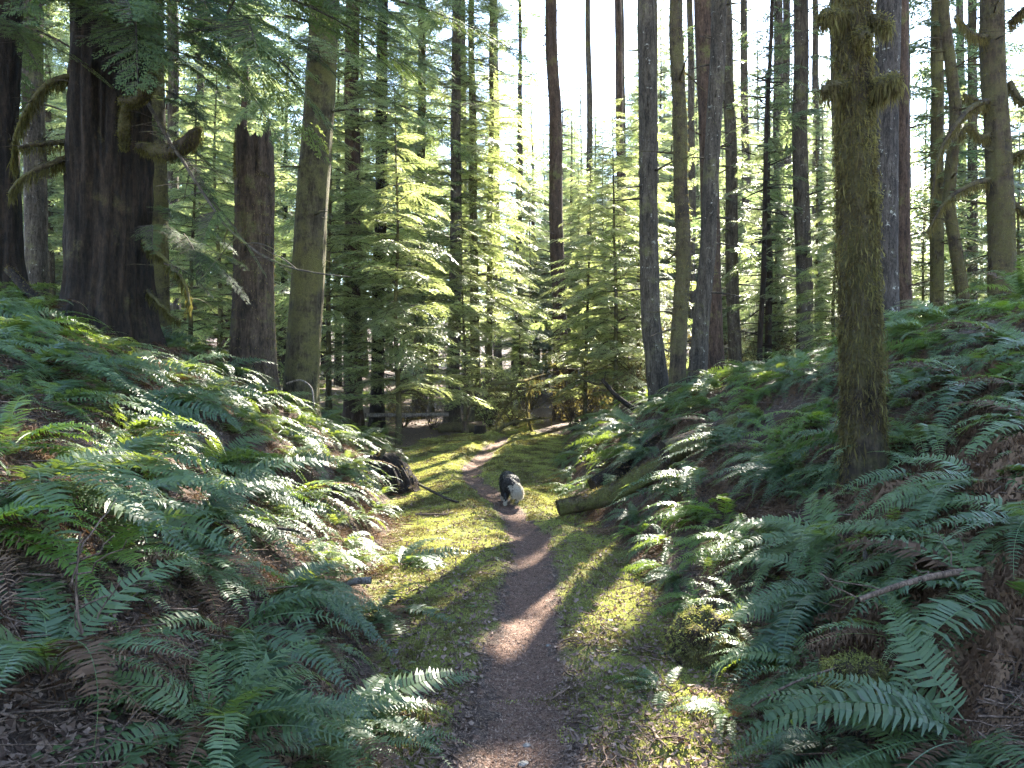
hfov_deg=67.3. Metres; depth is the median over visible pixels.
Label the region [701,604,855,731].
sword fern
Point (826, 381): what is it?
sword fern
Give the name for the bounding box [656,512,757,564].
sword fern
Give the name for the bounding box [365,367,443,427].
bare shrub
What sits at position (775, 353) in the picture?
sword fern
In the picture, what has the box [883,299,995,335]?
sword fern
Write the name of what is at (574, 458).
sword fern
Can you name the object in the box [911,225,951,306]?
conifer tree
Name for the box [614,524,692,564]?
sword fern
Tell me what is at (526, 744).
stone
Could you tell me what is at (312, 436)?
sword fern
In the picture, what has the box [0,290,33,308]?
sword fern
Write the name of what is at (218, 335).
hemlock tree
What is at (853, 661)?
tree stump
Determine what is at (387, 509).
sword fern
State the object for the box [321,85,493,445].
hemlock tree
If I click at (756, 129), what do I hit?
conifer tree
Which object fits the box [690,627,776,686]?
sword fern
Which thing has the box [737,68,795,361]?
tree
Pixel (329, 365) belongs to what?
hemlock tree
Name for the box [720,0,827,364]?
hemlock tree
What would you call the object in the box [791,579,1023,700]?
sword fern
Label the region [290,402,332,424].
sword fern
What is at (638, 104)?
fir tree
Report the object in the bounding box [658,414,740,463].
fallen log
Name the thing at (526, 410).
fallen branch
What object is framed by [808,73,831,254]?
conifer tree
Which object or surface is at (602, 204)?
conifer tree
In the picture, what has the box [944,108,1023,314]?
hemlock tree
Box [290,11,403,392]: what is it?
conifer tree
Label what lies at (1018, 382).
sword fern
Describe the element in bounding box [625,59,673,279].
conifer tree
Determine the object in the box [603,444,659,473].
sword fern
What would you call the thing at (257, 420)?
sword fern
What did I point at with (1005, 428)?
sword fern
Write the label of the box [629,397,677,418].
sword fern
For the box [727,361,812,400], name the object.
sword fern
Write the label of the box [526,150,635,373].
hemlock tree
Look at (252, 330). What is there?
snag tree
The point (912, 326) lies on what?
sword fern
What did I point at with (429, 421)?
bare shrub
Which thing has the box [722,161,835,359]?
hemlock tree
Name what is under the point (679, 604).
sword fern
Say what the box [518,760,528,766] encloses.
stone
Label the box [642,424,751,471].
sword fern
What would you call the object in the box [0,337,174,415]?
sword fern
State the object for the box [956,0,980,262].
fir tree
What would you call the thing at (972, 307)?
sword fern
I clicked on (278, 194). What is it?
conifer tree
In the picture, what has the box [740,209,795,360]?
conifer tree
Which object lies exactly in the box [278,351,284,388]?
bare shrub
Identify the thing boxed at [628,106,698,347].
conifer tree
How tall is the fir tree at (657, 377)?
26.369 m
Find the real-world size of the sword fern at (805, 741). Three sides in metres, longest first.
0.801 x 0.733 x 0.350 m
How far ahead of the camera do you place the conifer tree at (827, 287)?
27.10 m
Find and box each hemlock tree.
[21,0,69,299]
[151,0,298,334]
[164,0,259,332]
[165,9,280,342]
[167,41,294,372]
[167,80,234,345]
[220,0,467,429]
[274,61,410,414]
[275,0,475,433]
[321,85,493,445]
[337,0,510,418]
[360,133,502,411]
[385,0,545,423]
[409,212,513,420]
[410,0,552,420]
[436,0,552,417]
[480,169,584,401]
[483,259,550,409]
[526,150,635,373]
[527,162,645,426]
[545,98,675,409]
[565,86,699,394]
[686,146,794,371]
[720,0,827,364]
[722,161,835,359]
[739,94,838,354]
[767,151,839,358]
[820,0,1023,314]
[909,0,1023,316]
[910,95,1016,318]
[910,171,978,320]
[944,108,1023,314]
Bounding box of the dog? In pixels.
[498,470,524,505]
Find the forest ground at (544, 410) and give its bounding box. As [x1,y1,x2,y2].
[0,306,1023,767]
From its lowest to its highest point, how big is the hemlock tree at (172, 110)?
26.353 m
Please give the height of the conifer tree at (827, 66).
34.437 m
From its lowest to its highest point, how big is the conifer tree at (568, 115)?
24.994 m
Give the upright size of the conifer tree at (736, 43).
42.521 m
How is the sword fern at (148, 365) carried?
on the forest ground at (544, 410)
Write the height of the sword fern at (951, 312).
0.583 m
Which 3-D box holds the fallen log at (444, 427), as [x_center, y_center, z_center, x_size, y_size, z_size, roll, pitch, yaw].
[-1.362,1.082,18.995,0.985,0.308,0.326,0,0,0]
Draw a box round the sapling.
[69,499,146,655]
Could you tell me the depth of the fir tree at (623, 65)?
30.88 m
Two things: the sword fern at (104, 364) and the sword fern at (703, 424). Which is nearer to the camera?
the sword fern at (104, 364)
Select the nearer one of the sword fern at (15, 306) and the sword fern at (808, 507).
the sword fern at (808, 507)
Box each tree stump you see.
[363,450,420,495]
[461,421,468,433]
[474,425,485,433]
[660,601,744,672]
[813,642,898,708]
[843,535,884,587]
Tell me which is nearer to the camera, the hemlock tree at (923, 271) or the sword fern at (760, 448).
the sword fern at (760, 448)
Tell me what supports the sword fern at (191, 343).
on the forest ground at (544, 410)
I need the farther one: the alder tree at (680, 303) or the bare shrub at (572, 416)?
the bare shrub at (572, 416)
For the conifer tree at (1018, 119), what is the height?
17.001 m
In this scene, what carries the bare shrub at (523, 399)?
on the forest ground at (544, 410)
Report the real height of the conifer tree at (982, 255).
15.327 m
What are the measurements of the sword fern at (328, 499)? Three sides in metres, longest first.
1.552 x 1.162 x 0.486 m
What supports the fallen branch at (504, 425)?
on the forest ground at (544, 410)
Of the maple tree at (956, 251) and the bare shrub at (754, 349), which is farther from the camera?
the bare shrub at (754, 349)
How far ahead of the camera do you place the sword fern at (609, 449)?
10.56 m
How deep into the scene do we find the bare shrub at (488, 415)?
20.56 m
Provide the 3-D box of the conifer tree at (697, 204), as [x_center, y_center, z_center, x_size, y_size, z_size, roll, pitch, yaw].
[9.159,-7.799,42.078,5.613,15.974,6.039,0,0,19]
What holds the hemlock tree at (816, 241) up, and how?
on the forest ground at (544, 410)
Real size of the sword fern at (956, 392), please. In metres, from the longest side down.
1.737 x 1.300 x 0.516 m
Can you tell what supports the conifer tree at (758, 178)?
on the forest ground at (544, 410)
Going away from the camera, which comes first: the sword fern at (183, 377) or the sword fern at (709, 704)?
the sword fern at (709, 704)
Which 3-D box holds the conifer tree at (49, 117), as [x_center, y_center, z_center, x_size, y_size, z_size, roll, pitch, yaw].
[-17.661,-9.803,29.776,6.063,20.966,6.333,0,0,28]
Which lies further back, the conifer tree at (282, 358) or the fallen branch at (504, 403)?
the conifer tree at (282, 358)
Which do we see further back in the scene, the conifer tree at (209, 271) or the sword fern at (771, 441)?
the conifer tree at (209, 271)
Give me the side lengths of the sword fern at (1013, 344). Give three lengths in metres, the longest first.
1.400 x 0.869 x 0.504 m
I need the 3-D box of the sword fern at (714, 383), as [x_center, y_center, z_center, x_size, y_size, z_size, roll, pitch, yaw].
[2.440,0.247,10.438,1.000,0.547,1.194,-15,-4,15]
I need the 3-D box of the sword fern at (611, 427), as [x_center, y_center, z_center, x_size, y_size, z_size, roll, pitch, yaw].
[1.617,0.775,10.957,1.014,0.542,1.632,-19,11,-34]
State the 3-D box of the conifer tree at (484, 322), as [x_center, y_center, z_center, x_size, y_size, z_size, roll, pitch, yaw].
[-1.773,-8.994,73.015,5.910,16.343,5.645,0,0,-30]
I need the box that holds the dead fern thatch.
[0,300,1023,767]
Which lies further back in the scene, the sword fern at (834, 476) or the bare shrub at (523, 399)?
the bare shrub at (523, 399)
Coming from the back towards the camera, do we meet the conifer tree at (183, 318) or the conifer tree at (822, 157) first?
the conifer tree at (822, 157)
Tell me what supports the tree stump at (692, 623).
on the forest ground at (544, 410)
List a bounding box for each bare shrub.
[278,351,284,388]
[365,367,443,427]
[403,381,456,429]
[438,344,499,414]
[458,358,537,427]
[461,352,539,414]
[486,368,557,425]
[512,371,549,409]
[523,351,639,425]
[534,371,603,430]
[578,347,642,406]
[580,306,691,395]
[723,318,823,364]
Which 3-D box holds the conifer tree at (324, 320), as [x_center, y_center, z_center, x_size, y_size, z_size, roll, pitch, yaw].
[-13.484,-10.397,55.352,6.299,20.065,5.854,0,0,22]
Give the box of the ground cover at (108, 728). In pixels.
[0,354,1021,767]
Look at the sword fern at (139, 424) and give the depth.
5.35 m
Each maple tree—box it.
[812,0,909,493]
[911,0,1023,301]
[912,0,984,315]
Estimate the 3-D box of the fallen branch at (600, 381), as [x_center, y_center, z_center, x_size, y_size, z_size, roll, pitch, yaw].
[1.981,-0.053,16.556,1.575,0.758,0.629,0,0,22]
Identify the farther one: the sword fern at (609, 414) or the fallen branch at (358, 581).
the sword fern at (609, 414)
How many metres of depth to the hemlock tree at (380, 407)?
18.90 m
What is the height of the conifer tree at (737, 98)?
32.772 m
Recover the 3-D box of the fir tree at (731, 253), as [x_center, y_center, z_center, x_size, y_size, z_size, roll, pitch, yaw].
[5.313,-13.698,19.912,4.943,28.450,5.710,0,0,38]
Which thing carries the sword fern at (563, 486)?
on the forest ground at (544, 410)
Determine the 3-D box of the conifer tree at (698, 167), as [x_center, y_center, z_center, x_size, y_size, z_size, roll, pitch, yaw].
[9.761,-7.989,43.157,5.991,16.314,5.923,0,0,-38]
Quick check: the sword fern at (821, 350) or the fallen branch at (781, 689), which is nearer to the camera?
the fallen branch at (781, 689)
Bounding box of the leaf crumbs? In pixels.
[371,476,656,767]
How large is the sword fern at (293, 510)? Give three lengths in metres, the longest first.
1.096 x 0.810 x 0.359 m
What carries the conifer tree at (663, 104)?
on the forest ground at (544, 410)
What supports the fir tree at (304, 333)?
on the forest ground at (544, 410)
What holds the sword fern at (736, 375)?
on the forest ground at (544, 410)
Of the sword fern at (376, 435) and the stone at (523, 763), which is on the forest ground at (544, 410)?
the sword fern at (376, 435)
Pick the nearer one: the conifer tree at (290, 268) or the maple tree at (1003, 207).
the maple tree at (1003, 207)
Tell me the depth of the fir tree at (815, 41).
34.90 m
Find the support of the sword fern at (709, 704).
on the forest ground at (544, 410)
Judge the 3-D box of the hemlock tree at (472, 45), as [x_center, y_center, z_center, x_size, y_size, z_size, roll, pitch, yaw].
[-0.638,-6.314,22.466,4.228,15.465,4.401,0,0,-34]
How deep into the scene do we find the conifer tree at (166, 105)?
27.34 m
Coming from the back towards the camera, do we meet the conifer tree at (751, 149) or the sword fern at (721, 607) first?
the conifer tree at (751, 149)
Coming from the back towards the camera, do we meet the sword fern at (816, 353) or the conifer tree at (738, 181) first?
the conifer tree at (738, 181)
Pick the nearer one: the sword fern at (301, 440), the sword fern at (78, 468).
the sword fern at (78, 468)
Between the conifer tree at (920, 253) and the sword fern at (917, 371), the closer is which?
the sword fern at (917, 371)
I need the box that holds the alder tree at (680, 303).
[640,0,704,397]
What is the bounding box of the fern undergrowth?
[0,288,1023,767]
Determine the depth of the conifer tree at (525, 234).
51.94 m
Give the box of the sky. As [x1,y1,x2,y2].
[20,0,1023,321]
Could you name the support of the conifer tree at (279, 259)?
on the forest ground at (544, 410)
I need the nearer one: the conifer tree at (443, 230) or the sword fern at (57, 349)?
the sword fern at (57, 349)
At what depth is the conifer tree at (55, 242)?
26.66 m
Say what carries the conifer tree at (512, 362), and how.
on the forest ground at (544, 410)
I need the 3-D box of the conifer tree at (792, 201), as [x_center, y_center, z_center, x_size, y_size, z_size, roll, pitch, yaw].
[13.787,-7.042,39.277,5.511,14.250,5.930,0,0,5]
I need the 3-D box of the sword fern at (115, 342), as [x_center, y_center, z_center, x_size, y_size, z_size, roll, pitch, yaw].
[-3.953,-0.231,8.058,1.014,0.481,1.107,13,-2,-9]
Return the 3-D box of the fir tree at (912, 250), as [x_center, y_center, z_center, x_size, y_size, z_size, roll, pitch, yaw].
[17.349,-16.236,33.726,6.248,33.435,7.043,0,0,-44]
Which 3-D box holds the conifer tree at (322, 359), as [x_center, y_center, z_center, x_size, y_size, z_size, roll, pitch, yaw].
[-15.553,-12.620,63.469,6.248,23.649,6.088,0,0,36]
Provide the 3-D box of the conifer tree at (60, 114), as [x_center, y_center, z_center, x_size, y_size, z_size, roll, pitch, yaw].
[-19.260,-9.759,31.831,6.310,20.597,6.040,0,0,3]
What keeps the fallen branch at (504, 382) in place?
on the fallen branch at (509, 389)
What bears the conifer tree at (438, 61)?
on the forest ground at (544, 410)
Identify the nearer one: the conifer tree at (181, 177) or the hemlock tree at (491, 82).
the hemlock tree at (491, 82)
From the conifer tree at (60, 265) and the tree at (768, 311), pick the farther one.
the conifer tree at (60, 265)
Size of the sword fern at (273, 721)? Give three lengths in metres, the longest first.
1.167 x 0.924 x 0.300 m
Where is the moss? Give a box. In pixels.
[296,415,775,767]
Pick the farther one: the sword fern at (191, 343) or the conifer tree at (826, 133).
the conifer tree at (826, 133)
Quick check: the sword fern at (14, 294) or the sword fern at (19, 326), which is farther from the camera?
the sword fern at (14, 294)
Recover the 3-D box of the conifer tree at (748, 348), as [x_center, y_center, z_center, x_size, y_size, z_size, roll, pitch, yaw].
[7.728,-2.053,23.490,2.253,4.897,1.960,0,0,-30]
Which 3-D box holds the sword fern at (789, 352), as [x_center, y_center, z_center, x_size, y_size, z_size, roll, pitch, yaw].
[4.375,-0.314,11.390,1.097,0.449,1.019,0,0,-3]
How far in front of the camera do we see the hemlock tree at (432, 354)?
25.91 m
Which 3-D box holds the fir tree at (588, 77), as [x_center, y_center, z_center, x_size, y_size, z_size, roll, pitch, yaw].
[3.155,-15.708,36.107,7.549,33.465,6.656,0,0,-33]
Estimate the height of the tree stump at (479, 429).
0.270 m
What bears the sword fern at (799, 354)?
on the forest ground at (544, 410)
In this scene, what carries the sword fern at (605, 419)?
on the forest ground at (544, 410)
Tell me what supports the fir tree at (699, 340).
on the forest ground at (544, 410)
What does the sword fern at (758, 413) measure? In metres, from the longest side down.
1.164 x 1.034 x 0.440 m
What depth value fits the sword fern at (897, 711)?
2.81 m
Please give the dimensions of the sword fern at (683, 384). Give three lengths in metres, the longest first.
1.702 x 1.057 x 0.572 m
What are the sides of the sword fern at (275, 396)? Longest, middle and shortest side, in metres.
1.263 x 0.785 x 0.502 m
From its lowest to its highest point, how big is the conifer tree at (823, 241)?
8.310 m
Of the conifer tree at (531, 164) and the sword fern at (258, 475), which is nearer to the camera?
the sword fern at (258, 475)
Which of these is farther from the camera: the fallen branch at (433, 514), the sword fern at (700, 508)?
the fallen branch at (433, 514)
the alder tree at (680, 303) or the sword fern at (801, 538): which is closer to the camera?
the sword fern at (801, 538)
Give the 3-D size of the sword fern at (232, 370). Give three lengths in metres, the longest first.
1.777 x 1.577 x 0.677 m
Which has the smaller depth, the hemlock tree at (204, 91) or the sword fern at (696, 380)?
the sword fern at (696, 380)
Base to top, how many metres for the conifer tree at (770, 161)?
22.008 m
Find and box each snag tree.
[216,120,285,404]
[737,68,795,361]
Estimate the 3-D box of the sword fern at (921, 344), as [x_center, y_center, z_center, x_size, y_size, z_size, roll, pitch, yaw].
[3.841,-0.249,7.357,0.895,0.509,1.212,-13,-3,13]
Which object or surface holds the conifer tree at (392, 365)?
on the forest ground at (544, 410)
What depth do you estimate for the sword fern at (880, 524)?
3.95 m
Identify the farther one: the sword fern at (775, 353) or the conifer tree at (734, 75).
the conifer tree at (734, 75)
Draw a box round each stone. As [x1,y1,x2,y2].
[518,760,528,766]
[523,742,530,746]
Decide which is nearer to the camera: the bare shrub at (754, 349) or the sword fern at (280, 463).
the sword fern at (280, 463)
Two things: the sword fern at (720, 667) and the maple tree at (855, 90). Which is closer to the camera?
the sword fern at (720, 667)
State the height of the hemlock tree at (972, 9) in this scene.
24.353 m
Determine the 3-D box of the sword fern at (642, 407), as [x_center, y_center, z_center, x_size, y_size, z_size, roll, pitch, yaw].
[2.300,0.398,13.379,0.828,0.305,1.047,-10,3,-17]
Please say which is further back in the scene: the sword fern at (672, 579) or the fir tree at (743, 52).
the fir tree at (743, 52)
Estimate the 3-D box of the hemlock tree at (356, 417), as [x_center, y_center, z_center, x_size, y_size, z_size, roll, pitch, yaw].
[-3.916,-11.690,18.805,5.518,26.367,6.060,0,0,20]
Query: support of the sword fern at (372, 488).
on the forest ground at (544, 410)
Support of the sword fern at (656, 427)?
on the forest ground at (544, 410)
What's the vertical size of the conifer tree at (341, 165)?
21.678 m
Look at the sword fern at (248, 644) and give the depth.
3.16 m
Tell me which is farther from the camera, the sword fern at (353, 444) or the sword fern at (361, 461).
the sword fern at (353, 444)
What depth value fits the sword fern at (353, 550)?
6.25 m
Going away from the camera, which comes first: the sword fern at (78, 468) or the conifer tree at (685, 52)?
the sword fern at (78, 468)
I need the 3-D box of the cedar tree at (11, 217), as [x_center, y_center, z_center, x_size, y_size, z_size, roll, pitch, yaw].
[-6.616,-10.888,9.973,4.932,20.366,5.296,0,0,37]
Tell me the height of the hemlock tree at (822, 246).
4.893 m
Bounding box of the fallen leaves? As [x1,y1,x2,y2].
[0,313,1023,767]
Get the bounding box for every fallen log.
[365,412,448,416]
[438,422,476,432]
[552,456,678,515]
[585,427,671,489]
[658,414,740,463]
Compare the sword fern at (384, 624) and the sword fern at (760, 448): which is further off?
the sword fern at (760, 448)
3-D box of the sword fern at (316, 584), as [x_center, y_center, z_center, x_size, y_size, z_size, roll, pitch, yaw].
[-1.026,1.263,4.229,0.957,0.564,1.540,16,6,19]
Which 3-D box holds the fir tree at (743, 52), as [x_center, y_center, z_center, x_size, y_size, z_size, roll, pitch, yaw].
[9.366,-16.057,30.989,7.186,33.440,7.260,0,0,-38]
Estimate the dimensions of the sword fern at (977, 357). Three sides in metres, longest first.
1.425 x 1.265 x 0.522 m
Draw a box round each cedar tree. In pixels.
[0,0,171,302]
[0,0,531,348]
[685,0,739,376]
[898,0,937,317]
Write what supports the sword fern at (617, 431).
on the forest ground at (544, 410)
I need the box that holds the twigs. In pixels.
[0,308,1023,767]
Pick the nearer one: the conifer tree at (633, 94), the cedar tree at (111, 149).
the cedar tree at (111, 149)
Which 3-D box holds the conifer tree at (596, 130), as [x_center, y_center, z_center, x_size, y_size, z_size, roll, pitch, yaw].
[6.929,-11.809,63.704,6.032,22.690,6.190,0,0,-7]
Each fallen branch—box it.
[3,264,58,311]
[213,489,300,532]
[286,379,314,406]
[343,577,371,586]
[415,513,448,515]
[418,483,458,502]
[487,378,559,404]
[491,368,554,395]
[494,379,514,427]
[495,382,539,414]
[495,413,553,434]
[519,385,534,431]
[571,364,640,393]
[601,372,635,411]
[750,667,835,706]
[819,519,994,602]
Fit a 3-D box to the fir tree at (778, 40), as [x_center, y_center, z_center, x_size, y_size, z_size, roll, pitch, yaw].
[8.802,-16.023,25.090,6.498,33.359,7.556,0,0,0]
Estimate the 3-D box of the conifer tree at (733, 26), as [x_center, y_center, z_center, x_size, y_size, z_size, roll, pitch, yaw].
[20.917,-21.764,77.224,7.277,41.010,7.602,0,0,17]
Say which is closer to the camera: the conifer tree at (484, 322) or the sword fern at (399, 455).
the sword fern at (399, 455)
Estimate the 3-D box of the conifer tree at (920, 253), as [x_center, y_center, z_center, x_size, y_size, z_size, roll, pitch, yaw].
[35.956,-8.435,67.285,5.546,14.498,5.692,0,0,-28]
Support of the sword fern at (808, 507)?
on the forest ground at (544, 410)
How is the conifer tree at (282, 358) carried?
on the forest ground at (544, 410)
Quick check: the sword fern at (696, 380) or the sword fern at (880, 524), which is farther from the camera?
the sword fern at (696, 380)
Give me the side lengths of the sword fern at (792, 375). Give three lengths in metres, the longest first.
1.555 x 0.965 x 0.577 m
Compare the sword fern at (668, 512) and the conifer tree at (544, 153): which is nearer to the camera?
the sword fern at (668, 512)
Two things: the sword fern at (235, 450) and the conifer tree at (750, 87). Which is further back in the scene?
the conifer tree at (750, 87)
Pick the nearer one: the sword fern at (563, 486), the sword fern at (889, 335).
the sword fern at (889, 335)
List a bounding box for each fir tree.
[183,0,460,423]
[461,0,469,395]
[492,0,515,404]
[533,0,579,421]
[578,0,599,398]
[605,0,635,395]
[606,0,634,357]
[607,0,672,408]
[633,0,646,391]
[635,0,672,277]
[656,0,820,367]
[664,0,758,382]
[686,0,698,354]
[724,0,875,357]
[734,0,761,361]
[761,0,791,355]
[770,0,793,352]
[808,0,828,343]
[822,0,837,327]
[874,0,901,329]
[909,19,916,283]
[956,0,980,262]
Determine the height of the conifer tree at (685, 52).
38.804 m
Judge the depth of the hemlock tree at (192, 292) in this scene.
12.28 m
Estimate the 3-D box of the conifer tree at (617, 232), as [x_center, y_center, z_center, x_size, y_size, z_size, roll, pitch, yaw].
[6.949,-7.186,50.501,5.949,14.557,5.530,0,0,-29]
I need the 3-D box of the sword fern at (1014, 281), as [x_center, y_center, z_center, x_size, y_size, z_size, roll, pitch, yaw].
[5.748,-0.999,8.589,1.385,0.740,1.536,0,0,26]
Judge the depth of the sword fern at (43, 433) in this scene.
3.95 m
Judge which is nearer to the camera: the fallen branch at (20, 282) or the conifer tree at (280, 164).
the fallen branch at (20, 282)
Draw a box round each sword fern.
[0,287,50,303]
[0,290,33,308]
[0,295,113,337]
[0,297,66,329]
[0,297,81,324]
[0,303,62,335]
[0,307,119,356]
[0,313,98,370]
[0,332,75,382]
[0,332,83,364]
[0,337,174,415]
[0,374,54,421]
[0,395,125,484]
[0,447,229,594]
[0,494,121,634]
[0,514,226,628]
[0,557,250,759]
[6,281,60,298]
[31,379,190,443]
[34,317,98,340]
[34,337,158,395]
[50,434,276,527]
[56,637,351,767]
[66,689,398,767]
[71,473,274,582]
[80,391,225,472]
[82,385,246,461]
[89,346,211,405]
[90,427,238,477]
[95,334,180,368]
[104,382,235,436]
[122,413,221,472]
[127,531,300,637]
[128,350,240,384]
[130,376,254,435]
[130,478,296,589]
[135,370,227,409]
[143,587,379,767]
[161,325,205,353]
[161,325,208,354]
[171,335,220,365]
[172,454,340,540]
[174,353,274,403]
[177,376,277,417]
[183,380,287,421]
[185,340,228,363]
[187,434,303,490]
[196,433,309,506]
[198,559,405,660]
[200,379,258,408]
[224,508,326,568]
[231,406,322,448]
[237,674,441,767]
[244,445,313,481]
[255,381,301,414]
[256,492,340,543]
[259,389,320,417]
[264,422,335,457]
[266,401,342,467]
[272,445,347,487]
[276,476,377,534]
[279,428,339,455]
[280,623,376,686]
[288,564,372,615]
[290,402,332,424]
[297,412,352,435]
[300,667,482,767]
[310,415,358,448]
[314,541,369,577]
[315,475,381,506]
[318,453,390,502]
[318,528,384,563]
[320,424,384,457]
[322,409,353,429]
[328,423,365,447]
[328,539,381,573]
[329,456,399,492]
[342,509,388,532]
[343,455,368,469]
[347,581,455,643]
[349,426,369,433]
[349,442,373,455]
[350,474,385,496]
[351,427,403,453]
[358,442,386,452]
[370,499,404,520]
[376,537,470,572]
[387,451,408,463]
[539,477,583,493]
[544,466,575,480]
[550,454,573,466]
[550,469,615,499]
[555,444,589,470]
[558,415,600,457]
[562,408,611,435]
[563,427,626,462]
[569,424,599,450]
[576,406,628,451]
[576,440,647,478]
[578,421,625,450]
[590,411,663,461]
[591,405,627,428]
[597,460,718,519]
[598,501,651,534]
[598,666,681,714]
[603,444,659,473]
[608,523,647,542]
[609,390,647,412]
[613,551,670,584]
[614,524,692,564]
[623,411,695,449]
[624,399,647,415]
[627,392,667,409]
[628,490,745,546]
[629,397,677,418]
[630,392,691,424]
[637,558,694,594]
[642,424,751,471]
[644,395,720,437]
[649,577,740,618]
[653,374,709,416]
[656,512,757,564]
[656,513,811,592]
[660,378,727,409]
[660,494,748,532]
[662,601,727,630]
[664,411,753,437]
[665,682,797,750]
[671,369,720,393]
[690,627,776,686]
[695,360,755,390]
[697,439,835,518]
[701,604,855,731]
[702,374,808,417]
[703,439,803,493]
[705,487,828,604]
[705,491,880,592]
[709,365,795,393]
[709,552,920,699]
[717,592,1023,767]
[718,403,782,433]
[723,414,815,455]
[724,359,780,369]
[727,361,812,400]
[728,700,876,767]
[731,353,788,370]
[736,354,824,404]
[741,392,902,460]
[752,340,830,365]
[756,416,932,493]
[758,348,829,379]
[763,459,839,503]
[766,349,833,365]
[768,365,838,399]
[781,395,838,429]
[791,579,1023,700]
[792,711,986,767]
[793,350,831,360]
[795,325,899,372]
[799,360,910,396]
[799,420,956,489]
[803,488,985,615]
[806,344,836,358]
[807,527,1023,700]
[810,325,904,373]
[824,369,925,409]
[832,450,961,520]
[852,453,1023,557]
[882,310,984,371]
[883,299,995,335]
[884,330,982,371]
[885,301,986,320]
[885,356,1023,439]
[885,365,939,400]
[895,319,1023,363]
[903,492,1023,601]
[910,344,1023,377]
[924,291,1023,312]
[926,374,1023,426]
[928,395,1023,458]
[950,298,1023,317]
[950,300,1023,321]
[954,255,1023,310]
[967,327,1023,370]
[978,358,1023,407]
[989,301,1023,343]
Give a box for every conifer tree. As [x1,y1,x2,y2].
[19,2,69,302]
[20,1,69,291]
[20,50,62,292]
[23,12,183,252]
[23,61,66,280]
[54,7,68,290]
[55,107,60,297]
[55,251,62,295]
[164,3,233,320]
[165,5,231,342]
[179,4,287,363]
[179,71,214,340]
[180,0,300,245]
[180,0,303,349]
[182,34,217,341]
[208,50,287,277]
[217,19,297,270]
[251,17,294,342]
[262,1,333,380]
[266,111,294,346]
[274,66,296,365]
[280,107,333,336]
[285,1,374,386]
[289,244,333,368]
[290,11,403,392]
[292,156,341,374]
[330,75,368,382]
[331,278,400,373]
[332,110,400,376]
[340,0,448,398]
[341,46,445,389]
[362,0,494,405]
[387,158,394,368]
[389,98,469,389]
[434,147,448,373]
[438,88,509,378]
[467,0,577,398]
[467,110,504,316]
[480,245,510,362]
[484,89,547,379]
[485,90,579,394]
[501,144,549,383]
[501,163,541,363]
[525,128,586,305]
[528,110,548,376]
[531,81,585,354]
[533,156,611,396]
[536,124,548,253]
[537,113,603,389]
[539,103,586,380]
[540,121,659,399]
[542,89,585,268]
[564,117,596,288]
[566,51,608,236]
[582,105,611,373]
[582,113,606,326]
[593,172,636,369]
[597,2,696,392]
[603,77,635,192]
[624,235,688,387]
[625,39,662,160]
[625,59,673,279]
[626,0,670,142]
[626,55,671,232]
[626,154,662,356]
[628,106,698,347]
[635,0,687,164]
[658,0,671,130]
[658,2,697,269]
[658,61,671,309]
[658,104,722,344]
[660,84,722,286]
[660,99,699,367]
[665,2,687,167]
[685,29,697,147]
[685,30,723,210]
[687,119,794,360]
[687,132,759,362]
[694,98,741,241]
[695,101,762,298]
[719,1,740,168]
[719,112,774,359]
[720,11,741,366]
[721,24,740,146]
[721,46,755,233]
[732,4,740,151]
[735,41,758,231]
[736,32,759,182]
[739,125,774,278]
[740,114,830,324]
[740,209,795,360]
[740,246,784,361]
[748,32,772,232]
[748,36,772,237]
[752,101,792,311]
[755,50,812,231]
[794,134,832,343]
[794,204,832,344]
[807,50,811,200]
[807,57,831,238]
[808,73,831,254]
[811,34,831,209]
[811,176,832,342]
[820,101,831,173]
[820,130,831,261]
[910,70,950,303]
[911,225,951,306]
[911,236,929,315]
[913,216,928,302]
[944,71,1023,267]
[978,21,1023,253]
[978,177,986,298]
[979,0,1023,229]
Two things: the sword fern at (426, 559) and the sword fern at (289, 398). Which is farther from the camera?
the sword fern at (289, 398)
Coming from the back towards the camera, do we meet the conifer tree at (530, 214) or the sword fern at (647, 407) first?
the conifer tree at (530, 214)
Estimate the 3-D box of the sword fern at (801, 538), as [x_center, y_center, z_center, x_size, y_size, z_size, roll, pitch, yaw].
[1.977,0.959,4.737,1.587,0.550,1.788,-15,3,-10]
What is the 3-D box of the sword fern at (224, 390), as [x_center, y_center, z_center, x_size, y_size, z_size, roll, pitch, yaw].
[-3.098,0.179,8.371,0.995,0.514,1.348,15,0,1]
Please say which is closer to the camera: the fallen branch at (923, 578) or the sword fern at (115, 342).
the fallen branch at (923, 578)
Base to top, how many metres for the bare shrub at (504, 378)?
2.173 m
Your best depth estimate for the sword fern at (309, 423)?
10.70 m
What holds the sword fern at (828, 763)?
on the forest ground at (544, 410)
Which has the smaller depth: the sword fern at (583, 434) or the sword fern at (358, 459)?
the sword fern at (358, 459)
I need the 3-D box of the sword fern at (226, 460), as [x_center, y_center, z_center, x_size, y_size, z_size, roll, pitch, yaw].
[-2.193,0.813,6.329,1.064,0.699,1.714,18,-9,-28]
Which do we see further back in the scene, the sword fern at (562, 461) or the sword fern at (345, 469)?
the sword fern at (562, 461)
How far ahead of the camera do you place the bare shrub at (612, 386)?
25.09 m
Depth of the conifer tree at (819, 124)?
62.88 m
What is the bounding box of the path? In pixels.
[460,435,589,767]
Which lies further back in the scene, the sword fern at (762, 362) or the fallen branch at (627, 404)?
the fallen branch at (627, 404)
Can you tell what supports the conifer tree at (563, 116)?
on the forest ground at (544, 410)
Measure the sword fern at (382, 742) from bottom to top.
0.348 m
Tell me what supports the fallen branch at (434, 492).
on the moss
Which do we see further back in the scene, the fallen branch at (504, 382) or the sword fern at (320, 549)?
the fallen branch at (504, 382)
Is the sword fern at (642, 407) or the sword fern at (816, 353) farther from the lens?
the sword fern at (642, 407)

